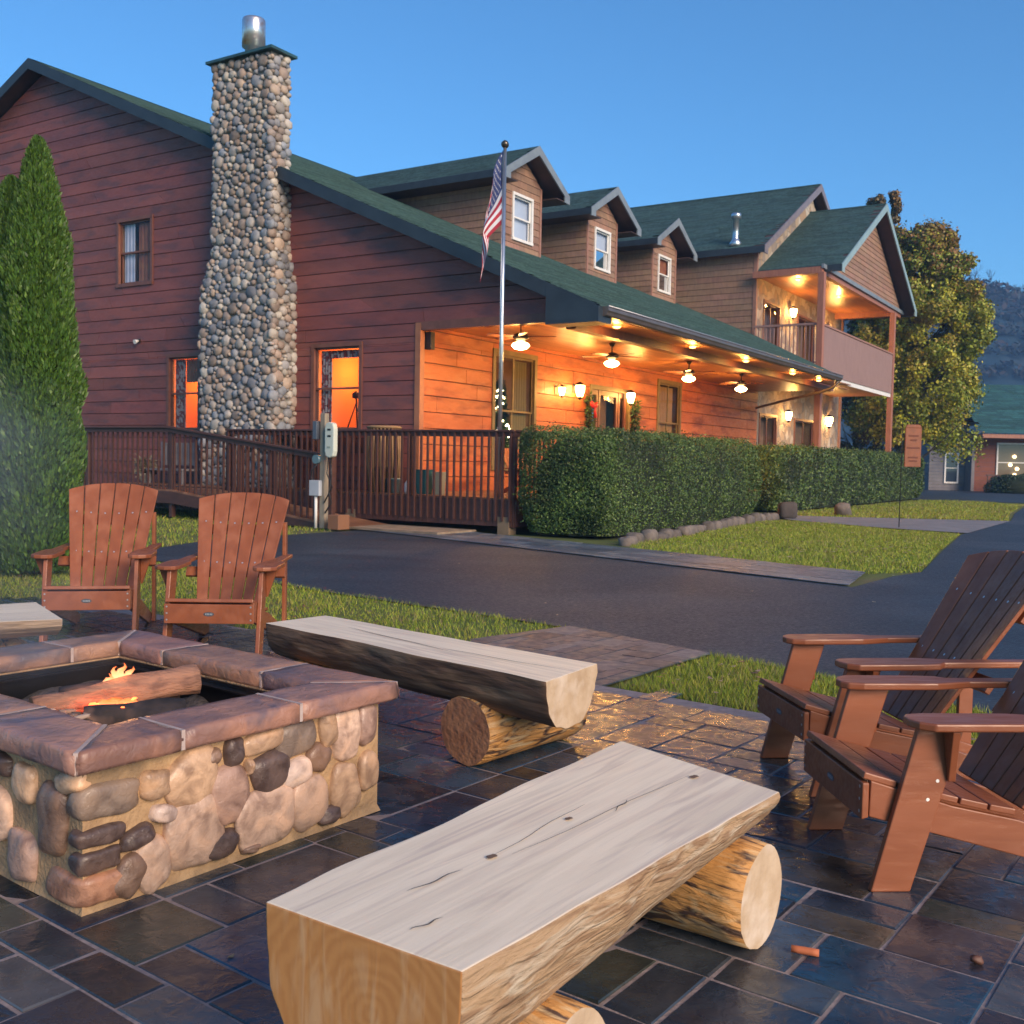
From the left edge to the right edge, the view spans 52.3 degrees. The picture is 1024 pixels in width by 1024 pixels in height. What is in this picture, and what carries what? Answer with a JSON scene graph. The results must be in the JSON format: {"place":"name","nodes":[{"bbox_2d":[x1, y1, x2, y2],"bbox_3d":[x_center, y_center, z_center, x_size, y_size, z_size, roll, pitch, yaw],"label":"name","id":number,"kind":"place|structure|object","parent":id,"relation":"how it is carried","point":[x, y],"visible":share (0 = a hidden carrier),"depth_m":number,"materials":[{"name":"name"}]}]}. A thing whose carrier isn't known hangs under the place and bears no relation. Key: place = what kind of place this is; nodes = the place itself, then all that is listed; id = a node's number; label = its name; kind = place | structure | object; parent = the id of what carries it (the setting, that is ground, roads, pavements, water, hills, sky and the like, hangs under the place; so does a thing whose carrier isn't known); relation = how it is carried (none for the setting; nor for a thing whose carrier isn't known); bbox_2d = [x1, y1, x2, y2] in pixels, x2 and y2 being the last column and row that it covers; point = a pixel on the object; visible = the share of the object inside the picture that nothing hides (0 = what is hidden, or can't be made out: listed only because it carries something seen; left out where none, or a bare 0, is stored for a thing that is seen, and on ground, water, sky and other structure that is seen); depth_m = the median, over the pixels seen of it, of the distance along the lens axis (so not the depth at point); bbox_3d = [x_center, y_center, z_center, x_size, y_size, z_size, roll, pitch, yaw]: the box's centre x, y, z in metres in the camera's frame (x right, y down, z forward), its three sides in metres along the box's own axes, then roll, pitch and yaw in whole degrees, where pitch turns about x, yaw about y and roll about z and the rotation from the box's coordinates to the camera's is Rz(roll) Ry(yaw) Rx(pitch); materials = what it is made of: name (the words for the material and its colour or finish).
{"place":"outdoors","nodes":[
{"label":"outdoors","id":0,"kind":"place"},
{"bbox_2d":[50,708,93,721],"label":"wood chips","id":1,"kind":"object","parent":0,"point":[76,714],"visible":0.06,"depth_m":3.72,"materials":[{"name":"wood"}]},
{"bbox_2d":[82,506,330,550],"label":"grass","id":2,"kind":"structure","parent":0,"point":[194,528],"depth_m":19.77,"materials":[{"name":"plant"}]},
{"bbox_2d":[0,596,1023,1023],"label":"patio","id":3,"kind":"structure","parent":0,"point":[962,900],"depth_m":3.05,"materials":[{"name":"stone"}]},
{"bbox_2d":[0,602,61,646],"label":"log bench","id":4,"kind":"object","parent":3,"relation":"on","point":[17,620],"visible":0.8,"depth_m":5.61,"materials":[{"name":"brown wood"}]},
{"bbox_2d":[31,483,161,641],"bbox_3d":[-3.101,0.353,7.893,0.818,1.113,1.262,1,3,-12],"label":"adirondack chair","id":5,"kind":"object","parent":3,"relation":"on","point":[65,602],"visible":0.96,"depth_m":8.10,"materials":[{"name":"brown"}]},
{"bbox_2d":[0,630,398,916],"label":"fire pit","id":6,"kind":"object","parent":3,"relation":"on","point":[243,755],"visible":0.91,"depth_m":3.40,"materials":[{"name":"brown stone"}]},
{"bbox_2d":[88,697,136,707],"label":"embers","id":7,"kind":"object","parent":6,"relation":"in","point":[95,703],"visible":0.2,"depth_m":3.84,"materials":[{"name":"orange"}]},
{"bbox_2d":[29,663,201,713],"bbox_3d":[-1.511,0.697,4.002,0.619,0.177,0.136,-1,3,-37],"label":"firewood log","id":8,"kind":"object","parent":6,"relation":"on","point":[177,681],"visible":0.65,"depth_m":4.00,"materials":[{"name":"wood"}]},
{"bbox_2d":[103,663,134,681],"bbox_3d":[-1.520,0.640,4.057,0.150,0.110,0.083,2,3,17],"label":"flame","id":9,"kind":"object","parent":8,"relation":"on","point":[118,673],"visible":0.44,"depth_m":4.05,"materials":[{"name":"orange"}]},
{"bbox_2d":[99,698,137,704],"bbox_3d":[-1.462,0.739,3.885,0.169,0.080,0.198,0,3,-17],"label":"flame","id":10,"kind":"object","parent":6,"relation":"in","point":[116,701],"visible":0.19,"depth_m":3.89,"materials":[{"name":"yellow"}]},
{"bbox_2d":[59,680,179,697],"bbox_3d":[-1.565,0.740,4.164,0.449,0.142,0.132,0,3,-25],"label":"firewood log","id":11,"kind":"object","parent":6,"relation":"on","point":[70,687],"visible":0.09,"depth_m":4.09,"materials":[{"name":"brown wood"}]},
{"bbox_2d":[84,698,186,725],"bbox_3d":[-1.374,0.750,3.811,0.354,0.122,0.118,0,3,-22],"label":"firewood log","id":12,"kind":"object","parent":6,"relation":"on","point":[107,714],"visible":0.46,"depth_m":3.78,"materials":[{"name":"brown wood"}]},
{"bbox_2d":[155,492,292,653],"bbox_3d":[-2.022,0.414,7.453,0.817,1.073,1.217,1,3,-3],"label":"adirondack chair","id":13,"kind":"object","parent":3,"relation":"on","point":[200,613],"visible":0.95,"depth_m":7.66,"materials":[{"name":"brown"}]},
{"bbox_2d":[266,616,597,765],"bbox_3d":[-0.378,0.864,5.173,2.010,0.467,0.800,4,4,42],"label":"log bench","id":14,"kind":"object","parent":3,"relation":"on","point":[503,702],"visible":0.92,"depth_m":4.68,"materials":[{"name":"brown wood"}]},
{"bbox_2d":[17,520,975,956],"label":"fallen leaves","id":15,"kind":"object","parent":3,"relation":"on","point":[677,664],"visible":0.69,"depth_m":15.13,"materials":[{"name":"orange plant"}]},
{"bbox_2d":[266,741,781,1023],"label":"log bench","id":16,"kind":"object","parent":3,"relation":"on","point":[523,903],"visible":1,"depth_m":2.22,"materials":[{"name":"brown wood"}]},
{"bbox_2d":[791,945,818,956],"bbox_3d":[0.812,1.215,2.889,0.074,0.022,0.023,2,3,20],"label":"wood chunk","id":17,"kind":"object","parent":3,"relation":"on","point":[804,950],"visible":1,"depth_m":2.88,"materials":[{"name":"brown"}]},
{"bbox_2d":[757,550,1023,796],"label":"adirondack chair","id":18,"kind":"object","parent":3,"relation":"on","point":[978,613],"visible":0.75,"depth_m":4.64,"materials":[{"name":"brown"}]},
{"bbox_2d":[804,660,1023,891],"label":"adirondack chair","id":19,"kind":"object","parent":3,"relation":"on","point":[918,793],"visible":1,"depth_m":3.39,"materials":[{"name":"brown"}]},
{"bbox_2d":[970,955,983,964],"bbox_3d":[1.275,1.228,2.863,0.037,0.024,0.031,1,3,0],"label":"acorn","id":20,"kind":"object","parent":3,"relation":"on","point":[977,959],"visible":1,"depth_m":2.85,"materials":[{"name":"brown"}]},
{"bbox_2d":[0,474,1023,744],"bbox_3d":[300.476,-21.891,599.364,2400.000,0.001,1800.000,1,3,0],"label":"ground","id":21,"kind":"structure","parent":0,"point":[612,540],"depth_m":11.49,"materials":[{"name":"plant"}]},
{"bbox_2d":[83,426,384,528],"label":"ramp","id":22,"kind":"structure","parent":21,"relation":"on","point":[172,494],"depth_m":22.24,"materials":[{"name":"wood"}]},
{"bbox_2d":[0,553,565,641],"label":"grass","id":23,"kind":"structure","parent":21,"relation":"on","point":[276,597],"depth_m":9.67,"materials":[{"name":"plant"}]},
{"bbox_2d":[0,174,17,565],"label":"arborvitae","id":24,"kind":"object","parent":23,"relation":"on","point":[7,186],"visible":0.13,"depth_m":11.77,"materials":[{"name":"green plant"}]},
{"bbox_2d":[0,134,88,573],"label":"arborvitae","id":25,"kind":"object","parent":23,"relation":"on","point":[44,385],"visible":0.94,"depth_m":11.26,"materials":[{"name":"green plant"}]},
{"bbox_2d":[309,413,337,528],"bbox_3d":[-3.574,-0.781,19.875,0.649,2.200,0.236,3,3,32],"label":"utility post","id":26,"kind":"object","parent":21,"relation":"on","point":[325,431],"visible":1,"depth_m":19.89,"materials":[{"name":"grey plastic"}]},
{"bbox_2d":[328,514,348,529],"bbox_3d":[-3.283,0.192,19.748,0.270,0.280,0.320,3,3,32],"label":"wooden crate","id":27,"kind":"object","parent":21,"relation":"on","point":[338,521],"visible":1,"depth_m":19.63,"materials":[{"name":"brown"}]},
{"bbox_2d":[116,429,759,534],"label":"deck","id":28,"kind":"structure","parent":21,"relation":"on","point":[487,507],"depth_m":20.81,"materials":[{"name":"wood"}]},
{"bbox_2d":[134,452,156,482],"bbox_3d":[-9.083,-1.079,25.836,0.664,0.906,0.713,0,3,-22],"label":"planter","id":29,"kind":"object","parent":28,"relation":"on","point":[145,467],"visible":0.41,"depth_m":25.74,"materials":[{"name":"concrete"}]},
{"bbox_2d":[146,442,197,483],"bbox_3d":[-8.276,-1.150,25.410,1.300,1.120,0.520,3,3,32],"label":"slatted bench","id":30,"kind":"object","parent":28,"relation":"on","point":[182,458],"visible":0.38,"depth_m":25.50,"materials":[{"name":"grey wood"}]},
{"bbox_2d":[272,435,350,490],"bbox_3d":[-4.232,-1.150,23.190,2.600,1.290,0.920,3,3,32],"label":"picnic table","id":31,"kind":"object","parent":28,"relation":"on","point":[298,469],"visible":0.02,"depth_m":23.41,"materials":[{"name":"wood"}]},
{"bbox_2d":[366,425,401,492],"bbox_3d":[-2.707,-1.119,22.046,0.760,1.402,0.762,3,3,32],"label":"wicker barrel","id":32,"kind":"object","parent":28,"relation":"on","point":[386,455],"visible":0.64,"depth_m":21.84,"materials":[{"name":"wicker"}]},
{"bbox_2d":[391,478,399,492],"bbox_3d":[-2.423,-0.554,21.829,0.254,0.300,0.254,0,3,-12],"label":"bucket","id":33,"kind":"object","parent":28,"relation":"on","point":[392,485],"visible":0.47,"depth_m":21.74,"materials":[{"name":"grey plastic"}]},
{"bbox_2d":[416,469,432,493],"bbox_3d":[-1.797,-0.620,21.371,0.300,0.500,0.300,3,3,33],"label":"bucket","id":34,"kind":"object","parent":28,"relation":"on","point":[423,481],"visible":0.57,"depth_m":21.29,"materials":[{"name":"teal plastic"}]},
{"bbox_2d":[431,472,445,494],"bbox_3d":[-1.485,-0.584,21.174,0.225,0.460,0.225,3,3,33],"label":"bucket","id":35,"kind":"object","parent":28,"relation":"on","point":[437,482],"visible":0.67,"depth_m":21.11,"materials":[{"name":"beige plastic"}]},
{"bbox_2d":[495,377,509,463],"bbox_3d":[-0.320,-2.035,26.246,0.949,2.792,0.993,3,3,32],"label":"christmas tree","id":36,"kind":"object","parent":28,"relation":"on","point":[505,422],"visible":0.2,"depth_m":26.13,"materials":[{"name":"green plant"}]},
{"bbox_2d":[497,140,508,497],"bbox_3d":[-0.203,-3.466,19.832,0.151,7.096,0.162,3,3,32],"label":"flagpole","id":37,"kind":"object","parent":28,"relation":"on","point":[505,144],"visible":0.88,"depth_m":19.80,"materials":[{"name":"metal"}]},
{"bbox_2d":[480,151,502,279],"bbox_3d":[-0.376,-5.594,19.749,0.439,2.493,0.128,2,3,11],"label":"flag","id":38,"kind":"object","parent":37,"relation":"hanging from","point":[493,220],"visible":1,"depth_m":19.75,"materials":[{"name":"multicoloured fabric"}]},
{"bbox_2d":[0,15,916,523],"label":"lodge","id":39,"kind":"structure","parent":21,"relation":"on","point":[238,263],"depth_m":26.91,"materials":[{"name":"red"}]},
{"bbox_2d":[116,214,153,287],"bbox_3d":[-9.637,-6.793,27.456,1.440,1.780,0.775,3,3,32],"label":"window","id":40,"kind":"structure","parent":39,"relation":"in","point":[134,235],"depth_m":27.41,"materials":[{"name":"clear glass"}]},
{"bbox_2d":[166,352,200,432],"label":"window","id":41,"kind":"structure","parent":39,"relation":"in","point":[186,413],"depth_m":26.63,"materials":[{"name":"orange glass"}]},
{"bbox_2d":[310,341,363,428],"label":"window","id":42,"kind":"structure","parent":39,"relation":"in","point":[340,370],"depth_m":24.02,"materials":[{"name":"clear glass"}]},
{"bbox_2d":[490,348,537,470],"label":"window","id":43,"kind":"structure","parent":39,"relation":"in","point":[516,371],"depth_m":26.34,"materials":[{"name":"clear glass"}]},
{"bbox_2d":[486,325,556,349],"bbox_3d":[0.208,-3.665,21.774,1.479,0.580,1.407,3,3,32],"label":"ceiling fan","id":44,"kind":"object","parent":39,"relation":"hanging from","point":[520,337],"visible":0.88,"depth_m":21.62,"materials":[{"name":"glass"}]},
{"bbox_2d":[554,383,565,397],"bbox_3d":[1.260,-3.186,27.335,0.298,0.395,0.208,3,3,32],"label":"wall lantern","id":45,"kind":"object","parent":39,"relation":"attached to","point":[562,389],"depth_m":27.27,"materials":[{"name":"glass"}]},
{"bbox_2d":[572,382,585,399],"bbox_3d":[1.807,-3.267,28.132,0.356,0.495,0.273,1,3,8],"label":"wall lantern","id":46,"kind":"object","parent":39,"relation":"attached to","point":[580,388],"depth_m":28.06,"materials":[{"name":"glass"}]},
{"bbox_2d":[583,392,597,429],"bbox_3d":[2.136,-2.087,28.863,0.519,2.600,0.537,3,3,32],"label":"door garland","id":47,"kind":"object","parent":39,"relation":"attached to","point":[593,405],"depth_m":28.76,"materials":[{"name":"green"}]},
{"bbox_2d":[589,384,629,439],"bbox_3d":[2.519,-2.171,30.305,0.784,2.880,2.540,3,3,32],"label":"door","id":48,"kind":"structure","parent":39,"relation":"in","point":[600,397],"depth_m":30.60,"materials":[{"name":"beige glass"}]},
{"bbox_2d":[582,343,641,367],"bbox_3d":[2.422,-3.794,25.310,1.479,0.580,1.407,1,3,4],"label":"ceiling fan","id":49,"kind":"object","parent":39,"relation":"hanging from","point":[611,356],"visible":1,"depth_m":25.17,"materials":[{"name":"glass"}]},
{"bbox_2d":[624,390,634,405],"bbox_3d":[3.472,-3.368,30.768,0.350,0.479,0.264,2,3,10],"label":"wall lantern","id":50,"kind":"object","parent":39,"relation":"attached to","point":[630,395],"depth_m":30.69,"materials":[{"name":"glass"}]},
{"bbox_2d":[630,398,641,430],"bbox_3d":[3.675,-2.226,31.319,0.527,2.556,0.530,3,3,32],"label":"door garland","id":51,"kind":"object","parent":39,"relation":"attached to","point":[635,414],"depth_m":31.23},
{"bbox_2d":[655,378,681,434],"bbox_3d":[4.803,-2.882,33.777,0.675,2.710,1.890,3,3,32],"label":"window","id":52,"kind":"structure","parent":39,"relation":"in","point":[666,420],"depth_m":33.96,"materials":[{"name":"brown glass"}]},
{"bbox_2d":[663,361,715,381],"bbox_3d":[4.947,-3.940,29.325,1.479,0.580,1.407,0,3,-25],"label":"ceiling fan","id":53,"kind":"object","parent":39,"relation":"hanging from","point":[688,373],"visible":1,"depth_m":29.20,"materials":[{"name":"glass"}]},
{"bbox_2d":[718,373,764,391],"bbox_3d":[7.176,-4.068,32.856,1.407,0.580,1.479,3,3,36],"label":"ceiling fan","id":54,"kind":"object","parent":39,"relation":"hanging from","point":[741,383],"visible":1,"depth_m":32.74,"materials":[{"name":"glass"}]},
{"bbox_2d":[758,413,777,444],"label":"window","id":55,"kind":"structure","parent":39,"relation":"in","point":[767,433],"depth_m":43.86,"materials":[{"name":"brown glass"}]},
{"bbox_2d":[763,299,780,346],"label":"window","id":56,"kind":"structure","parent":39,"relation":"in","point":[771,311],"depth_m":43.63,"materials":[{"name":"brown glass"}]},
{"bbox_2d":[784,409,791,422],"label":"wall lantern","id":57,"kind":"object","parent":39,"relation":"attached to","point":[788,413],"depth_m":44.51,"materials":[{"name":"glass"}]},
{"bbox_2d":[788,306,796,318],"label":"wall lantern","id":58,"kind":"object","parent":39,"relation":"attached to","point":[792,310],"depth_m":44.46,"materials":[{"name":"glass"}]},
{"bbox_2d":[793,418,812,445],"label":"window","id":59,"kind":"structure","parent":39,"relation":"in","point":[803,428],"depth_m":48.36,"materials":[{"name":"brown glass"}]},
{"bbox_2d":[796,314,815,360],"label":"chair","id":60,"kind":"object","parent":39,"relation":"in","point":[800,318],"depth_m":47.83,"materials":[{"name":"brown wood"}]},
{"bbox_2d":[825,414,832,428],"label":"wall lantern","id":61,"kind":"object","parent":39,"relation":"attached to","point":[829,419],"depth_m":49.71,"materials":[{"name":"glass"}]},
{"bbox_2d":[470,626,709,685],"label":"paver walk","id":62,"kind":"structure","parent":21,"relation":"on","point":[615,658],"depth_m":7.58,"materials":[{"name":"stone"}]},
{"bbox_2d":[618,536,638,546],"bbox_3d":[1.962,0.527,17.642,0.280,0.245,0.396,3,3,32],"label":"border stone","id":63,"kind":"object","parent":21,"relation":"on","point":[627,541],"visible":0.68,"depth_m":17.50,"materials":[{"name":"stone"}]},
{"bbox_2d":[626,532,644,542],"bbox_3d":[2.124,0.478,18.078,0.284,0.258,0.409,3,3,32],"label":"border stone","id":64,"kind":"object","parent":21,"relation":"on","point":[640,537],"visible":0.44,"depth_m":17.97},
{"bbox_2d":[512,420,763,536],"bbox_3d":[3.302,-0.801,23.397,2.642,2.172,10.790,3,3,27],"label":"hedge","id":65,"kind":"object","parent":21,"relation":"on","point":[597,482],"visible":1,"depth_m":19.29,"materials":[{"name":"green plant"}]},
{"bbox_2d":[641,529,657,542],"bbox_3d":[2.442,0.463,18.570,0.284,0.319,0.393,3,3,32],"label":"border stone","id":66,"kind":"object","parent":21,"relation":"on","point":[651,534],"visible":0.54,"depth_m":18.42,"materials":[{"name":"stone"}]},
{"bbox_2d":[658,532,669,539],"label":"border stone","id":67,"kind":"object","parent":21,"relation":"on","point":[661,535],"visible":0.4,"depth_m":18.90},
{"bbox_2d":[658,528,673,537],"bbox_3d":[2.875,0.446,19.527,0.261,0.279,0.379,3,3,32],"label":"border stone","id":68,"kind":"object","parent":21,"relation":"on","point":[668,531],"visible":0.41,"depth_m":19.45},
{"bbox_2d":[672,529,681,537],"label":"border stone","id":69,"kind":"object","parent":21,"relation":"on","point":[677,533],"visible":0.32,"depth_m":19.83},
{"bbox_2d":[676,525,695,535],"bbox_3d":[3.401,0.376,20.433,0.266,0.234,0.515,3,3,32],"label":"border stone","id":70,"kind":"object","parent":21,"relation":"on","point":[687,530],"visible":0.6,"depth_m":20.27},
{"bbox_2d":[696,525,705,532],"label":"border stone","id":71,"kind":"object","parent":21,"relation":"on","point":[702,527],"visible":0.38,"depth_m":21.33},
{"bbox_2d":[701,521,715,530],"bbox_3d":[4.115,0.343,21.825,0.278,0.320,0.368,3,3,32],"label":"border stone","id":72,"kind":"object","parent":21,"relation":"on","point":[710,525],"visible":0.49,"depth_m":21.68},
{"bbox_2d":[712,520,722,528],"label":"border stone","id":73,"kind":"object","parent":21,"relation":"on","point":[718,524],"visible":0.34,"depth_m":22.27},
{"bbox_2d":[717,520,727,528],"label":"border stone","id":74,"kind":"object","parent":21,"relation":"on","point":[724,523],"visible":0.38,"depth_m":22.79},
{"bbox_2d":[721,518,733,526],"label":"border stone","id":75,"kind":"object","parent":21,"relation":"on","point":[730,522],"visible":0.41,"depth_m":23.24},
{"bbox_2d":[728,516,738,526],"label":"border stone","id":76,"kind":"object","parent":21,"relation":"on","point":[735,520],"visible":0.48,"depth_m":23.69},
{"bbox_2d":[734,516,745,524],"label":"border stone","id":77,"kind":"object","parent":21,"relation":"on","point":[742,520],"visible":0.41,"depth_m":24.16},
{"bbox_2d":[741,514,754,523],"bbox_3d":[5.573,0.214,24.718,0.257,0.319,0.481,3,3,32],"label":"border stone","id":78,"kind":"object","parent":21,"relation":"on","point":[749,519],"visible":0.49,"depth_m":24.55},
{"bbox_2d":[750,513,762,521],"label":"border stone","id":79,"kind":"object","parent":21,"relation":"on","point":[758,516],"visible":0.45,"depth_m":25.55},
{"bbox_2d":[763,513,772,520],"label":"border stone","id":80,"kind":"object","parent":21,"relation":"on","point":[769,516],"visible":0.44,"depth_m":26.51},
{"bbox_2d":[770,513,777,519],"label":"border stone","id":81,"kind":"object","parent":21,"relation":"on","point":[775,516],"visible":0.47,"depth_m":26.98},
{"bbox_2d":[777,502,797,518],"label":"landscape block","id":82,"kind":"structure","parent":21,"relation":"on","point":[788,510],"depth_m":27.44,"materials":[{"name":"stone"}]},
{"bbox_2d":[616,650,992,744],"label":"grass","id":83,"kind":"structure","parent":21,"relation":"on","point":[741,670],"depth_m":6.55,"materials":[{"name":"plant"}]},
{"bbox_2d":[740,441,927,510],"bbox_3d":[12.807,-1.400,39.550,2.082,2.170,20.531,3,3,32],"label":"hedge","id":84,"kind":"object","parent":21,"relation":"on","point":[806,477],"visible":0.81,"depth_m":34.86,"materials":[{"name":"green plant"}]},
{"bbox_2d":[834,502,851,515],"bbox_3d":[9.580,-0.063,30.238,0.494,0.442,0.455,1,3,0],"label":"boulder","id":85,"kind":"object","parent":21,"relation":"on","point":[842,508],"visible":0.76,"depth_m":30.07,"materials":[{"name":"stone"}]},
{"bbox_2d":[865,384,1023,490],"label":"lodge","id":86,"kind":"structure","parent":21,"relation":"on","point":[1000,409],"depth_m":69.09,"materials":[{"name":"grey"}]},
{"bbox_2d":[943,453,958,482],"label":"window","id":87,"kind":"structure","parent":86,"relation":"in","point":[951,470],"depth_m":69.88,"materials":[{"name":"white paint"}]},
{"bbox_2d":[995,443,1023,476],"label":"window","id":88,"kind":"structure","parent":86,"relation":"in","point":[1005,452],"depth_m":68.85,"materials":[{"name":"glass"}]},
{"bbox_2d":[913,491,1023,502],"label":"parking lot","id":89,"kind":"structure","parent":21,"relation":"on","point":[980,496],"depth_m":54.16,"materials":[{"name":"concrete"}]},
{"bbox_2d":[840,323,904,453],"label":"autumn tree","id":90,"kind":"object","parent":89,"relation":"on","point":[844,444],"visible":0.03,"depth_m":62.54,"materials":[{"name":"green plant"}]},
{"bbox_2d":[842,189,912,451],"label":"autumn tree","id":91,"kind":"object","parent":89,"relation":"on","point":[895,201],"visible":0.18,"depth_m":60.09,"materials":[{"name":"green plant"}]},
{"bbox_2d":[841,215,998,466],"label":"autumn tree","id":92,"kind":"object","parent":89,"relation":"on","point":[946,297],"visible":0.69,"depth_m":55.73,"materials":[{"name":"green plant"}]},
{"bbox_2d":[983,473,1023,493],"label":"shrub","id":93,"kind":"object","parent":89,"relation":"on","point":[1009,483],"visible":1,"depth_m":63.67,"materials":[{"name":"green plant"}]},
{"bbox_2d":[0,0,1023,291],"label":"sky","id":94,"kind":"structure","parent":0,"point":[655,101],"materials":[{"name":"blue"}]},
{"bbox_2d":[504,448,536,492],"bbox_3d":[0.240,-0.892,22.704,0.750,0.994,1.127,-1,3,-33],"label":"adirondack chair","id":95,"kind":"object","parent":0,"point":[506,457],"visible":0.15,"depth_m":22.83,"materials":[{"name":"brown"}]},
{"bbox_2d":[120,489,1023,712],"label":"driveway","id":96,"kind":"structure","parent":0,"point":[740,615],"depth_m":11.17,"materials":[{"name":"asphalt"}]},
{"bbox_2d":[630,519,959,573],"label":"grass","id":97,"kind":"structure","parent":0,"point":[771,529],"depth_m":18.21,"materials":[{"name":"plant"}]},
{"bbox_2d":[768,499,1022,520],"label":"grass","id":98,"kind":"structure","parent":0,"point":[993,508],"depth_m":34.23,"materials":[{"name":"plant"}]},
{"bbox_2d":[783,516,1008,532],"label":"concrete path","id":99,"kind":"structure","parent":0,"point":[959,526],"depth_m":26.40,"materials":[{"name":"concrete"}]},
{"bbox_2d":[898,420,921,526],"bbox_3d":[9.229,-0.884,24.168,0.481,2.480,0.046,1,3,-8],"label":"sign","id":100,"kind":"object","parent":99,"relation":"on","point":[912,447],"visible":1,"depth_m":24.12,"materials":[{"name":"orange wood"}]},
{"bbox_2d":[840,295,1023,471],"bbox_3d":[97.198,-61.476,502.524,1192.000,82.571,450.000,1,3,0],"label":"hill","id":101,"kind":"structure","parent":0,"point":[992,358],"depth_m":355.04,"materials":[{"name":"plant"}]},
{"bbox_2d":[844,272,1023,461],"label":"hill forest","id":102,"kind":"object","parent":101,"relation":"on","point":[1007,293],"visible":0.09,"depth_m":366.47,"materials":[{"name":"plant"}]},
{"bbox_2d":[969,268,980,279],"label":"bare tree","id":103,"kind":"object","parent":101,"relation":"on","point":[975,274],"visible":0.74,"depth_m":421.89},
{"label":"paver strip base","id":104,"kind":"structure","parent":0,"visible":0},
{"bbox_2d":[369,522,865,584],"bbox_3d":[-0.052,0.490,17.862,1.548,0.015,13.935,-1,4,-41],"label":"paver strip","id":105,"kind":"object","parent":104,"relation":"on","point":[810,573],"visible":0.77,"depth_m":15.08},
{"bbox_2d":[349,524,475,534],"bbox_3d":[-1.990,0.326,20.017,2.300,0.035,1.250,3,3,32],"label":"timber landing","id":106,"kind":"object","parent":105,"relation":"on","point":[413,529],"visible":0.93,"depth_m":19.76,"materials":[{"name":"wood"}]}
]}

